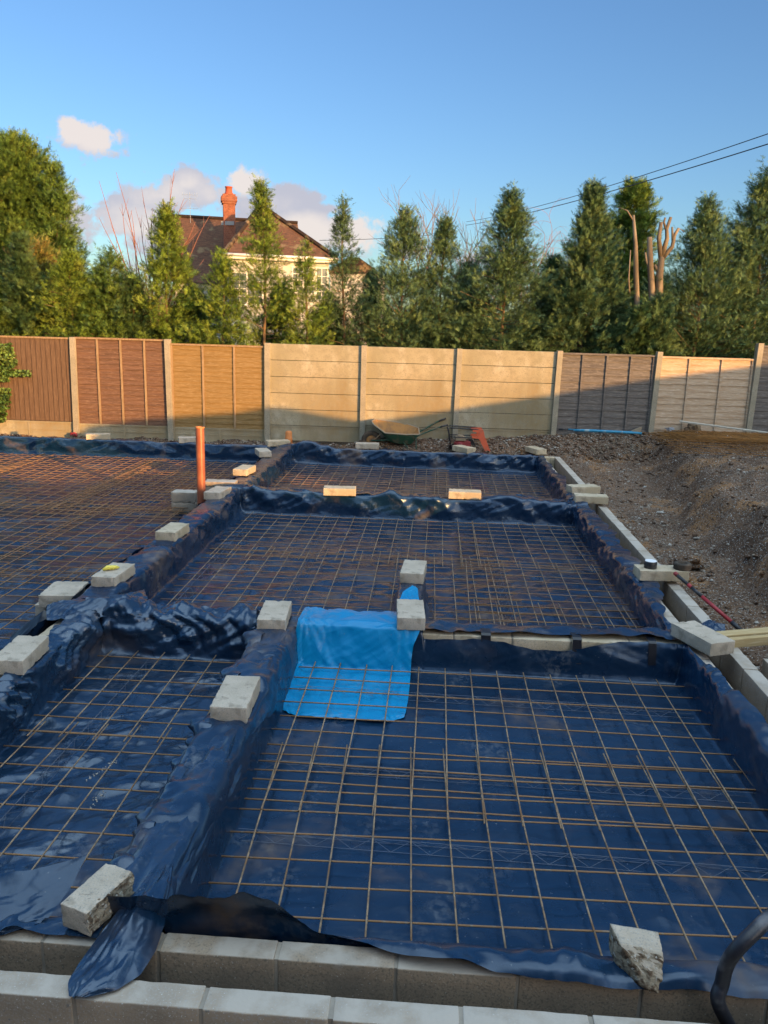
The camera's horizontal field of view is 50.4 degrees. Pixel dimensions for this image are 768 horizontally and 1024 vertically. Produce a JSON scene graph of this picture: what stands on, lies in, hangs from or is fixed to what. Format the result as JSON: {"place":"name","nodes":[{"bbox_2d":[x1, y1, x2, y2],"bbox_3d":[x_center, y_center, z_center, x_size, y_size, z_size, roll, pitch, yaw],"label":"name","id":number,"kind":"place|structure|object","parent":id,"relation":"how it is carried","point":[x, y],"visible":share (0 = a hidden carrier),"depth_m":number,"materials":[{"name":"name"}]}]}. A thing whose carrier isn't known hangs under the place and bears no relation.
{"place":"outdoors","nodes":[
{"label":"outdoors","id":0,"kind":"place"},
{"bbox_2d":[0,0,767,324],"label":"sky","id":1,"kind":"structure","parent":0,"point":[318,100],"materials":[{"name":"blue"}]},
{"bbox_2d":[1,329,767,671],"bbox_3d":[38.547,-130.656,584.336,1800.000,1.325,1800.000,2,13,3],"label":"ground","id":2,"kind":"structure","parent":0,"point":[735,513],"depth_m":11.50,"materials":[{"name":"soil"}]},
{"bbox_2d":[0,420,72,437],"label":"gravel board","id":3,"kind":"object","parent":2,"relation":"on","point":[46,428],"visible":0.95,"depth_m":16.48,"materials":[{"name":"concrete"}]},
{"bbox_2d":[0,335,72,421],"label":"wooden fence","id":4,"kind":"object","parent":3,"relation":"on","point":[43,392],"visible":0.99,"depth_m":16.25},
{"bbox_2d":[0,333,31,422],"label":"ivy","id":5,"kind":"object","parent":4,"relation":"attached to","point":[9,363],"visible":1,"depth_m":16.11,"materials":[{"name":"green plant"}]},
{"bbox_2d":[0,230,76,420],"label":"cypress tree","id":6,"kind":"object","parent":2,"relation":"on","point":[22,274],"visible":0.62,"depth_m":17.25,"materials":[{"name":"green plant"}]},
{"bbox_2d":[0,232,87,335],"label":"cypress tree","id":7,"kind":"object","parent":2,"relation":"on","point":[39,251],"visible":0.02,"depth_m":18.62,"materials":[{"name":"green plant"}]},
{"bbox_2d":[0,125,105,316],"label":"cypress tree","id":8,"kind":"object","parent":2,"relation":"on","point":[21,157],"visible":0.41,"depth_m":19.32,"materials":[{"name":"green plant"}]},
{"bbox_2d":[28,153,97,311],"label":"cypress tree","id":9,"kind":"object","parent":2,"relation":"on","point":[56,197],"visible":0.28,"depth_m":19.40,"materials":[{"name":"green plant"}]},
{"bbox_2d":[4,243,129,337],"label":"cypress tree","id":10,"kind":"object","parent":2,"relation":"on","point":[69,264],"visible":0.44,"depth_m":17.26,"materials":[{"name":"green plant"}]},
{"bbox_2d":[69,337,79,437],"bbox_3d":[-6.159,-2.246,16.306,0.110,2.445,0.135,3,13,1],"label":"fence post","id":11,"kind":"object","parent":2,"relation":"on","point":[74,379],"visible":0.66,"depth_m":16.18,"materials":[{"name":"concrete"}]},
{"bbox_2d":[58,242,176,341],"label":"cypress tree","id":12,"kind":"object","parent":2,"relation":"on","point":[108,285],"visible":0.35,"depth_m":17.30,"materials":[{"name":"green plant"}]},
{"bbox_2d":[80,423,167,438],"bbox_3d":[-5.228,-1.617,16.438,1.853,0.290,0.034,2,13,2],"label":"gravel board","id":13,"kind":"object","parent":2,"relation":"on","point":[115,431],"visible":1,"depth_m":16.43,"materials":[{"name":"concrete"}]},
{"bbox_2d":[75,337,167,426],"bbox_3d":[-5.201,-2.580,16.208,1.861,1.716,0.072,2,13,2],"label":"wooden fence","id":14,"kind":"object","parent":13,"relation":"on","point":[121,381],"visible":1,"depth_m":16.20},
{"bbox_2d":[91,267,163,338],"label":"cypress tree","id":15,"kind":"object","parent":2,"relation":"on","point":[131,282],"visible":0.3,"depth_m":17.23,"materials":[{"name":"green plant"}]},
{"bbox_2d":[0,595,264,937],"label":"plastic sheeting","id":16,"kind":"object","parent":2,"relation":"on","point":[79,641],"visible":0.58,"depth_m":5.35,"materials":[{"name":"plastic"}]},
{"bbox_2d":[0,635,48,674],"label":"concrete block","id":17,"kind":"object","parent":16,"relation":"on","point":[21,654],"depth_m":5.49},
{"bbox_2d":[0,856,85,935],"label":"plastic sheeting","id":18,"kind":"object","parent":16,"relation":"on","point":[37,895],"visible":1,"depth_m":3.30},
{"bbox_2d":[0,721,187,916],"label":"rebar grid","id":19,"kind":"object","parent":16,"relation":"on","point":[70,818],"visible":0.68,"depth_m":4.57,"materials":[{"name":"metal"}]},
{"bbox_2d":[61,864,133,936],"bbox_3d":[-1.127,1.529,3.234,0.141,0.106,0.263,7,17,23],"label":"concrete block","id":20,"kind":"object","parent":16,"relation":"on","point":[83,912],"depth_m":3.17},
{"bbox_3d":[-1.204,1.486,4.940,0.073,0.048,2.801,2,13,3],"label":"wire spacer","id":21,"kind":"object","parent":16,"relation":"on","visible":0},
{"bbox_2d":[19,649,234,742],"bbox_3d":[-1.677,1.267,5.736,1.214,0.027,1.402,2,13,3],"label":"rebar grid","id":22,"kind":"object","parent":21,"relation":"on","point":[110,719],"visible":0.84,"depth_m":5.66,"materials":[{"name":"metal"}]},
{"bbox_2d":[103,916,164,933],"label":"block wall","id":23,"kind":"structure","parent":2,"relation":"on","point":[108,921],"depth_m":3.24,"materials":[{"name":"concrete"}]},
{"bbox_2d":[125,629,296,893],"bbox_3d":[-0.943,1.329,4.821,0.383,0.252,3.032,2,13,3],"label":"plastic sheeting","id":24,"kind":"object","parent":23,"relation":"on","point":[162,843],"visible":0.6,"depth_m":3.75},
{"bbox_2d":[0,435,275,650],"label":"plastic sheeting","id":25,"kind":"object","parent":2,"relation":"on","point":[228,454],"visible":0.46,"depth_m":11.95,"materials":[{"name":"plastic"}]},
{"bbox_2d":[35,602,45,615],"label":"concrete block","id":26,"kind":"object","parent":25,"relation":"on","point":[38,610],"depth_m":7.05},
{"bbox_2d":[38,581,88,607],"bbox_3d":[-2.801,0.721,7.153,0.302,0.112,0.402,1,13,-2],"label":"concrete block","id":27,"kind":"object","parent":26,"relation":"on","point":[56,591],"depth_m":7.05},
{"bbox_2d":[0,566,93,638],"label":"rebar grid","id":28,"kind":"object","parent":25,"relation":"on","point":[29,589],"visible":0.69,"depth_m":7.88,"materials":[{"name":"metal"}]},
{"bbox_2d":[0,499,107,562],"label":"rebar grid","id":29,"kind":"object","parent":25,"relation":"on","point":[36,523],"visible":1,"depth_m":10.41,"materials":[{"name":"metal"}]},
{"bbox_2d":[0,453,169,509],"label":"rebar grid","id":30,"kind":"object","parent":25,"relation":"on","point":[65,477],"visible":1,"depth_m":13.38,"materials":[{"name":"orange metal"}]},
{"bbox_2d":[0,505,190,580],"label":"rebar grid","id":31,"kind":"object","parent":25,"relation":"on","point":[88,542],"visible":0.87,"depth_m":9.54,"materials":[{"name":"metal"}]},
{"bbox_2d":[30,459,248,518],"bbox_3d":[-3.601,-0.456,13.046,2.012,0.027,4.578,2,13,3],"label":"rebar grid","id":32,"kind":"object","parent":25,"relation":"on","point":[147,486],"visible":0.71,"depth_m":12.84,"materials":[{"name":"orange metal"}]},
{"bbox_2d":[51,469,227,512],"bbox_3d":[-3.560,-0.357,12.505,1.873,0.027,3.058,2,13,3],"label":"rebar grid","id":33,"kind":"object","parent":32,"relation":"on","point":[138,488],"visible":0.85,"depth_m":12.34,"materials":[{"name":"orange metal"}]},
{"bbox_2d":[195,426,205,504],"bbox_3d":[-2.443,-0.513,10.887,0.121,1.252,0.121,2,13,3],"label":"drain pipe","id":34,"kind":"object","parent":25,"relation":"on","point":[200,459],"visible":0.95,"depth_m":10.81,"materials":[{"name":"orange plastic"}]},
{"bbox_2d":[99,169,208,338],"bbox_3d":[-5.063,-5.549,17.841,2.406,3.747,0.881,2,13,3],"label":"red stemmed shrub","id":35,"kind":"object","parent":2,"relation":"on","point":[134,240],"visible":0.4,"depth_m":17.77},
{"bbox_2d":[100,197,220,343],"bbox_3d":[-4.907,-4.291,17.706,3.123,4.915,2.775,7,14,24],"label":"cypress tree","id":36,"kind":"object","parent":2,"relation":"on","point":[166,225],"visible":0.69,"depth_m":17.26,"materials":[{"name":"green plant"}]},
{"bbox_2d":[164,339,173,440],"bbox_3d":[-4.262,-2.186,16.253,0.110,2.455,0.135,1,13,2],"label":"fence post","id":37,"kind":"object","parent":2,"relation":"on","point":[167,350],"visible":0.66,"depth_m":16.13,"materials":[{"name":"concrete"}]},
{"bbox_2d":[168,279,225,343],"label":"cypress tree","id":38,"kind":"object","parent":2,"relation":"on","point":[198,315],"visible":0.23,"depth_m":17.93,"materials":[{"name":"green plant"}]},
{"bbox_2d":[178,245,260,344],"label":"cypress tree","id":39,"kind":"object","parent":2,"relation":"on","point":[215,302],"visible":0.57,"depth_m":17.19,"materials":[{"name":"green plant"}]},
{"bbox_2d":[174,427,264,441],"bbox_3d":[-3.299,-1.546,16.386,1.863,0.280,0.034,2,13,2],"label":"gravel board","id":40,"kind":"object","parent":2,"relation":"on","point":[214,434],"visible":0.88,"depth_m":16.37,"materials":[{"name":"concrete"}]},
{"bbox_2d":[170,343,264,429],"bbox_3d":[-3.273,-2.474,16.164,1.871,1.657,0.072,2,13,2],"label":"wooden fence","id":41,"kind":"object","parent":40,"relation":"on","point":[217,386],"visible":1,"depth_m":16.16,"materials":[{"name":"wood"}]},
{"bbox_2d":[171,186,337,344],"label":"house","id":42,"kind":"structure","parent":2,"relation":"on","point":[226,230],"depth_m":36.49,"materials":[{"name":"ceramic"}]},
{"bbox_2d":[204,172,325,392],"bbox_3d":[-2.476,-4.434,17.575,2.781,5.387,3.455,-10,17,-41],"label":"cypress tree","id":43,"kind":"object","parent":2,"relation":"on","point":[261,203],"visible":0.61,"depth_m":17.10,"materials":[{"name":"green plant"}]},
{"bbox_2d":[264,343,270,439],"bbox_3d":[-2.310,-2.132,16.197,0.110,2.400,0.135,2,13,2],"label":"fence post","id":44,"kind":"object","parent":2,"relation":"on","point":[267,392],"visible":0.66,"depth_m":16.06,"materials":[{"name":"concrete"}]},
{"bbox_2d":[270,343,361,441],"bbox_3d":[-1.360,-2.342,16.132,1.833,1.891,0.039,2,13,2],"label":"concrete fence bay","id":45,"kind":"object","parent":44,"relation":"attached to","point":[312,418],"visible":0.98,"depth_m":16.11,"materials":[{"name":"concrete"}]},
{"bbox_2d":[249,275,318,409],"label":"cypress tree","id":46,"kind":"object","parent":2,"relation":"on","point":[269,326],"visible":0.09,"depth_m":17.98,"materials":[{"name":"green plant"}]},
{"bbox_2d":[273,237,344,410],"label":"cypress tree","id":47,"kind":"object","parent":2,"relation":"on","point":[306,277],"visible":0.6,"depth_m":17.06,"materials":[{"name":"green plant"}]},
{"bbox_2d":[0,433,640,458],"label":"rubble","id":48,"kind":"object","parent":2,"relation":"on","point":[639,450],"visible":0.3,"depth_m":15.87,"materials":[{"name":"stone"}]},
{"bbox_2d":[275,190,391,394],"bbox_3d":[-0.951,-4.302,17.693,2.674,5.155,2.704,2,13,3],"label":"cypress tree","id":49,"kind":"object","parent":2,"relation":"on","point":[343,213],"visible":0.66,"depth_m":17.45,"materials":[{"name":"green plant"}]},
{"bbox_2d":[0,970,705,1023],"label":"block wall","id":50,"kind":"structure","parent":2,"relation":"on","point":[33,998],"depth_m":2.87,"materials":[{"name":"concrete"}]},
{"bbox_2d":[68,861,172,997],"bbox_3d":[-0.980,1.587,3.182,0.254,0.080,0.736,2,13,3],"label":"plastic sheeting","id":51,"kind":"object","parent":50,"relation":"on","point":[120,952],"visible":0.94,"depth_m":3.05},
{"bbox_2d":[359,345,366,439],"bbox_3d":[-0.415,-2.118,16.133,0.110,2.305,0.135,2,13,2],"label":"fence post","id":52,"kind":"object","parent":2,"relation":"on","point":[363,386],"visible":0.66,"depth_m":16.00,"materials":[{"name":"concrete"}]},
{"bbox_2d":[365,346,456,439],"bbox_3d":[0.507,-2.295,16.076,1.774,1.846,0.040,2,13,2],"label":"concrete fence bay","id":53,"kind":"object","parent":52,"relation":"attached to","point":[386,371],"visible":0.88,"depth_m":16.02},
{"bbox_2d":[331,266,397,411],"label":"cypress tree","id":54,"kind":"object","parent":2,"relation":"on","point":[365,287],"visible":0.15,"depth_m":18.20,"materials":[{"name":"green plant"}]},
{"bbox_2d":[76,484,678,639],"bbox_3d":[0.099,0.442,8.946,5.173,0.433,5.233,2,13,3],"label":"plastic sheeting","id":55,"kind":"object","parent":2,"relation":"on","point":[162,567],"visible":0.66,"depth_m":9.17,"materials":[{"name":"plastic"}]},
{"bbox_2d":[45,590,147,619],"bbox_3d":[-2.298,0.762,6.601,0.817,0.204,0.668,-5,14,-26],"label":"plastic sheeting","id":56,"kind":"object","parent":55,"relation":"on","point":[62,609],"visible":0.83,"depth_m":6.47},
{"bbox_2d":[91,562,135,586],"bbox_3d":[-2.426,0.566,7.326,0.220,0.102,0.447,3,13,6],"label":"concrete block","id":57,"kind":"object","parent":55,"relation":"on","point":[114,577],"depth_m":7.20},
{"bbox_2d":[155,522,189,541],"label":"concrete block","id":58,"kind":"object","parent":55,"relation":"on","point":[173,531],"depth_m":8.75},
{"bbox_2d":[161,545,527,624],"bbox_3d":[-0.364,0.720,8.326,3.458,0.024,2.417,2,13,3],"label":"rebar grid","id":59,"kind":"object","parent":55,"relation":"on","point":[434,584],"visible":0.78,"depth_m":8.35,"materials":[{"name":"metal"}]},
{"bbox_2d":[390,519,407,589],"bbox_3d":[0.196,0.441,9.671,0.103,0.053,3.051,2,13,3],"label":"wire spacer","id":60,"kind":"object","parent":55,"relation":"on","point":[398,549],"visible":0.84,"depth_m":9.65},
{"bbox_2d":[206,511,493,567],"bbox_3d":[-0.321,0.312,10.065,3.275,0.024,2.213,2,13,3],"label":"rebar grid","id":61,"kind":"object","parent":60,"relation":"on","point":[426,536],"visible":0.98,"depth_m":9.97,"materials":[{"name":"metal"}]},
{"bbox_2d":[396,599,424,630],"bbox_3d":[0.211,0.815,6.506,0.220,0.101,0.447,2,13,0],"label":"concrete block","id":62,"kind":"object","parent":55,"relation":"on","point":[411,614],"depth_m":6.35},
{"bbox_2d":[482,522,518,624],"bbox_3d":[1.269,0.603,9.098,0.103,0.053,4.101,2,13,3],"label":"wire spacer","id":63,"kind":"object","parent":55,"relation":"on","point":[499,576],"visible":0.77,"depth_m":8.69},
{"bbox_2d":[452,520,602,571],"bbox_3d":[1.691,0.386,9.947,1.692,0.023,2.175,2,13,3],"label":"rebar grid","id":64,"kind":"object","parent":63,"relation":"on","point":[459,537],"visible":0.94,"depth_m":9.79,"materials":[{"name":"metal"}]},
{"bbox_2d":[455,558,641,627],"bbox_3d":[1.569,0.793,8.141,1.724,0.024,2.117,2,13,3],"label":"rebar grid","id":65,"kind":"object","parent":55,"relation":"on","point":[467,584],"visible":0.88,"depth_m":8.12,"materials":[{"name":"metal"}]},
{"bbox_2d":[468,601,643,627],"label":"rebar grid","id":66,"kind":"object","parent":65,"relation":"on","point":[475,611],"visible":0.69,"depth_m":7.46,"materials":[{"name":"metal"}]},
{"bbox_2d":[633,564,689,581],"bbox_3d":[2.662,0.586,7.848,0.472,0.102,0.220,1,13,-1],"label":"concrete block","id":67,"kind":"object","parent":55,"relation":"on","point":[659,573],"depth_m":7.75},
{"bbox_2d":[671,620,734,656],"bbox_3d":[2.406,0.952,6.175,0.220,0.102,0.447,-3,14,-19],"label":"concrete block","id":68,"kind":"object","parent":55,"relation":"on","point":[708,641],"depth_m":6.09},
{"bbox_2d":[0,928,767,1023],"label":"block wall","id":69,"kind":"structure","parent":2,"relation":"on","point":[355,972],"depth_m":3.08,"materials":[{"name":"concrete"}]},
{"bbox_2d":[710,908,767,1023],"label":"hose","id":70,"kind":"object","parent":69,"relation":"attached to","point":[748,937],"visible":1,"depth_m":2.84,"materials":[{"name":"black rubber"}]},
{"bbox_2d":[306,200,467,396],"bbox_3d":[0.228,-4.080,17.454,3.906,4.898,3.140,2,13,3],"label":"cypress tree","id":71,"kind":"object","parent":2,"relation":"on","point":[407,224],"visible":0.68,"depth_m":17.06,"materials":[{"name":"green plant"}]},
{"bbox_2d":[234,440,573,502],"bbox_3d":[0.368,-0.595,13.392,5.122,0.462,4.302,2,13,3],"label":"plastic sheeting","id":72,"kind":"object","parent":2,"relation":"on","point":[302,455],"visible":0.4,"depth_m":14.93,"materials":[{"name":"plastic"}]},
{"bbox_2d":[269,464,450,494],"bbox_3d":[-0.376,-0.463,13.438,2.941,0.024,3.423,2,13,3],"label":"rebar grid","id":73,"kind":"object","parent":72,"relation":"on","point":[426,473],"visible":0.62,"depth_m":13.94,"materials":[{"name":"metal"}]},
{"bbox_2d":[361,418,447,448],"bbox_3d":[0.392,-1.513,15.938,1.662,0.648,0.666,2,13,0],"label":"wheelbarrow","id":74,"kind":"object","parent":2,"relation":"on","point":[396,432],"visible":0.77,"depth_m":15.92,"materials":[{"name":"green paint"}]},
{"bbox_2d":[87,620,767,998],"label":"plastic sheeting","id":75,"kind":"object","parent":2,"relation":"on","point":[737,728],"visible":0.76,"depth_m":4.38,"materials":[{"name":"plastic"}]},
{"bbox_2d":[210,675,259,723],"bbox_3d":[-0.904,1.140,4.987,0.220,0.102,0.447,2,13,1],"label":"concrete block","id":76,"kind":"object","parent":75,"relation":"on","point":[236,697],"depth_m":4.89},
{"bbox_2d":[257,600,291,630],"bbox_3d":[-0.859,0.817,6.422,0.220,0.102,0.447,2,13,0],"label":"concrete block","id":77,"kind":"object","parent":75,"relation":"on","point":[274,615],"depth_m":6.31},
{"bbox_2d":[283,607,419,720],"bbox_3d":[-0.233,1.093,6.105,1.004,0.366,1.275,2,13,3],"label":"blue plastic sheet","id":78,"kind":"object","parent":75,"relation":"on","point":[349,639],"visible":0.89,"depth_m":6.29,"materials":[{"name":"plastic"}]},
{"bbox_2d":[208,742,767,961],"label":"rebar grid","id":79,"kind":"object","parent":75,"relation":"on","point":[366,921],"visible":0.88,"depth_m":4.16,"materials":[{"name":"metal"}]},
{"bbox_2d":[244,661,767,838],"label":"rebar grid","id":80,"kind":"object","parent":79,"relation":"on","point":[509,743],"visible":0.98,"depth_m":5.07,"materials":[{"name":"metal"}]},
{"bbox_2d":[237,828,767,881],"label":"wire spacer","id":81,"kind":"object","parent":75,"relation":"on","point":[506,852],"visible":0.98,"depth_m":4.15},
{"bbox_2d":[267,759,749,802],"bbox_3d":[0.720,1.579,4.824,2.881,0.048,0.073,3,13,4],"label":"wire spacer","id":82,"kind":"object","parent":75,"relation":"on","point":[510,779],"visible":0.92,"depth_m":4.82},
{"bbox_2d":[609,924,663,993],"bbox_3d":[0.928,1.645,3.007,0.182,0.134,0.167,4,13,9],"label":"concrete lump","id":83,"kind":"object","parent":75,"relation":"on","point":[637,955],"visible":1,"depth_m":2.99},
{"bbox_2d":[384,210,496,412],"bbox_3d":[1.255,-4.047,17.703,2.449,4.777,2.786,-8,16,-36],"label":"cypress tree","id":84,"kind":"object","parent":2,"relation":"on","point":[443,232],"visible":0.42,"depth_m":17.33,"materials":[{"name":"green plant"}]},
{"bbox_2d":[370,175,515,347],"bbox_3d":[1.758,-6.467,24.000,4.200,6.718,4.490,2,13,3],"label":"bare tree","id":85,"kind":"object","parent":2,"relation":"on","point":[434,216],"visible":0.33,"depth_m":23.25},
{"bbox_2d":[447,425,489,450],"bbox_3d":[1.641,-1.430,15.884,0.843,0.468,0.390,2,13,1],"label":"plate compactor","id":86,"kind":"object","parent":2,"relation":"on","point":[460,439],"visible":0.84,"depth_m":15.79,"materials":[{"name":"red metal"}]},
{"bbox_2d":[415,179,574,413],"bbox_3d":[2.585,-4.261,17.541,3.944,5.335,4.172,2,13,3],"label":"cypress tree","id":87,"kind":"object","parent":2,"relation":"on","point":[512,217],"visible":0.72,"depth_m":16.83,"materials":[{"name":"green plant"}]},
{"bbox_2d":[423,628,682,650],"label":"block wall","id":88,"kind":"structure","parent":2,"relation":"on","point":[533,641],"depth_m":6.35,"materials":[{"name":"concrete"}]},
{"bbox_2d":[550,351,562,434],"bbox_3d":[3.360,-2.059,16.013,0.110,2.170,0.135,3,13,1],"label":"fence post","id":89,"kind":"object","parent":2,"relation":"on","point":[559,359],"visible":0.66,"depth_m":15.89,"materials":[{"name":"concrete"}]},
{"bbox_2d":[458,349,556,438],"bbox_3d":[2.389,-2.241,16.023,1.863,1.826,0.038,2,13,2],"label":"concrete fence bay","id":90,"kind":"object","parent":89,"relation":"attached to","point":[531,374],"visible":0.82,"depth_m":15.98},
{"bbox_2d":[512,174,645,383],"bbox_3d":[4.299,-4.224,17.274,3.248,5.478,3.303,10,15,32],"label":"cypress tree","id":91,"kind":"object","parent":2,"relation":"on","point":[590,266],"visible":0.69,"depth_m":16.71,"materials":[{"name":"green plant"}]},
{"bbox_2d":[556,353,655,435],"bbox_3d":[4.299,-2.259,15.946,1.826,1.636,0.072,2,13,2],"label":"wooden fence","id":92,"kind":"object","parent":2,"relation":"on","point":[605,391],"visible":0.89,"depth_m":15.93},
{"bbox_2d":[618,207,639,307],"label":"cut tree","id":93,"kind":"object","parent":2,"relation":"on","point":[636,272],"visible":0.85,"depth_m":16.30,"materials":[{"name":"brown plant"}]},
{"bbox_2d":[596,175,676,332],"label":"conifer with bare trunk","id":94,"kind":"object","parent":2,"relation":"on","point":[636,196],"visible":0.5,"depth_m":19.77,"materials":[{"name":"green plant"}]},
{"bbox_2d":[611,297,674,355],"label":"cypress tree","id":95,"kind":"object","parent":2,"relation":"on","point":[638,340],"visible":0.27,"depth_m":16.11,"materials":[{"name":"green plant"}]},
{"bbox_2d":[648,352,662,432],"bbox_3d":[5.259,-2.050,15.948,0.110,2.125,0.135,3,13,1],"label":"fence post","id":96,"kind":"object","parent":2,"relation":"on","point":[656,377],"visible":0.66,"depth_m":15.82,"materials":[{"name":"concrete"}]},
{"bbox_2d":[554,457,767,723],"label":"block wall","id":97,"kind":"structure","parent":2,"relation":"on","point":[743,675],"depth_m":7.22,"materials":[{"name":"concrete"}]},
{"bbox_2d":[559,433,767,670],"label":"gravel","id":98,"kind":"structure","parent":2,"relation":"on","point":[711,548],"depth_m":11.42,"materials":[{"name":"stone"}]},
{"bbox_2d":[639,289,687,356],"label":"cypress tree","id":99,"kind":"object","parent":2,"relation":"on","point":[662,305],"visible":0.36,"depth_m":16.07,"materials":[{"name":"green plant"}]},
{"bbox_2d":[596,190,767,358],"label":"cypress tree","id":100,"kind":"object","parent":2,"relation":"on","point":[707,251],"visible":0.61,"depth_m":16.59,"materials":[{"name":"green plant"}]},
{"bbox_2d":[654,356,754,432],"bbox_3d":[6.186,-2.215,15.889,1.822,1.563,0.072,2,13,2],"label":"wooden fence","id":101,"kind":"object","parent":2,"relation":"on","point":[709,390],"visible":0.87,"depth_m":15.86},
{"bbox_2d":[644,432,767,456],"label":"soil mound","id":102,"kind":"object","parent":2,"relation":"on","point":[719,450],"visible":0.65,"depth_m":13.73,"materials":[{"name":"brown soil"}]},
{"bbox_2d":[672,155,767,358],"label":"cypress tree","id":103,"kind":"object","parent":2,"relation":"on","point":[748,234],"visible":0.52,"depth_m":16.95,"materials":[{"name":"green plant"}]},
{"bbox_2d":[745,343,763,435],"bbox_3d":[7.147,-2.110,15.867,0.110,2.300,0.135,3,13,1],"label":"fence post","id":104,"kind":"object","parent":2,"relation":"on","point":[758,353],"visible":0.66,"depth_m":15.72,"materials":[{"name":"concrete"}]},
{"bbox_2d":[752,346,767,433],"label":"wooden fence","id":105,"kind":"object","parent":2,"relation":"on","point":[760,420],"visible":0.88,"depth_m":15.86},
{"bbox_3d":[0.232,0.949,7.313,0.215,0.430,1.402,2,13,3],"label":"block wall","id":106,"kind":"object","parent":2,"relation":"on","visible":0},
{"bbox_2d":[389,578,432,620],"bbox_3d":[0.236,0.850,7.312,0.418,0.318,1.524,2,13,3],"label":"plastic sheeting","id":107,"kind":"object","parent":106,"relation":"on","point":[423,595],"visible":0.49,"depth_m":7.46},
{"bbox_2d":[400,559,426,583],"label":"concrete block","id":108,"kind":"object","parent":107,"relation":"on","point":[413,571],"depth_m":7.51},
{"bbox_2d":[654,217,682,296],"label":"pollarded tree","id":109,"kind":"object","parent":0,"point":[663,253],"visible":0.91,"depth_m":16.19,"materials":[{"name":"brown plant"}]},
{"bbox_3d":[1.776,-0.353,13.368,0.073,0.048,3.400,2,13,3],"label":"wire spacer","id":110,"kind":"object","parent":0,"visible":0},
{"bbox_2d":[430,471,546,496],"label":"rebar grid","id":111,"kind":"object","parent":110,"relation":"on","point":[435,476],"visible":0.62,"depth_m":13.75,"materials":[{"name":"metal"}]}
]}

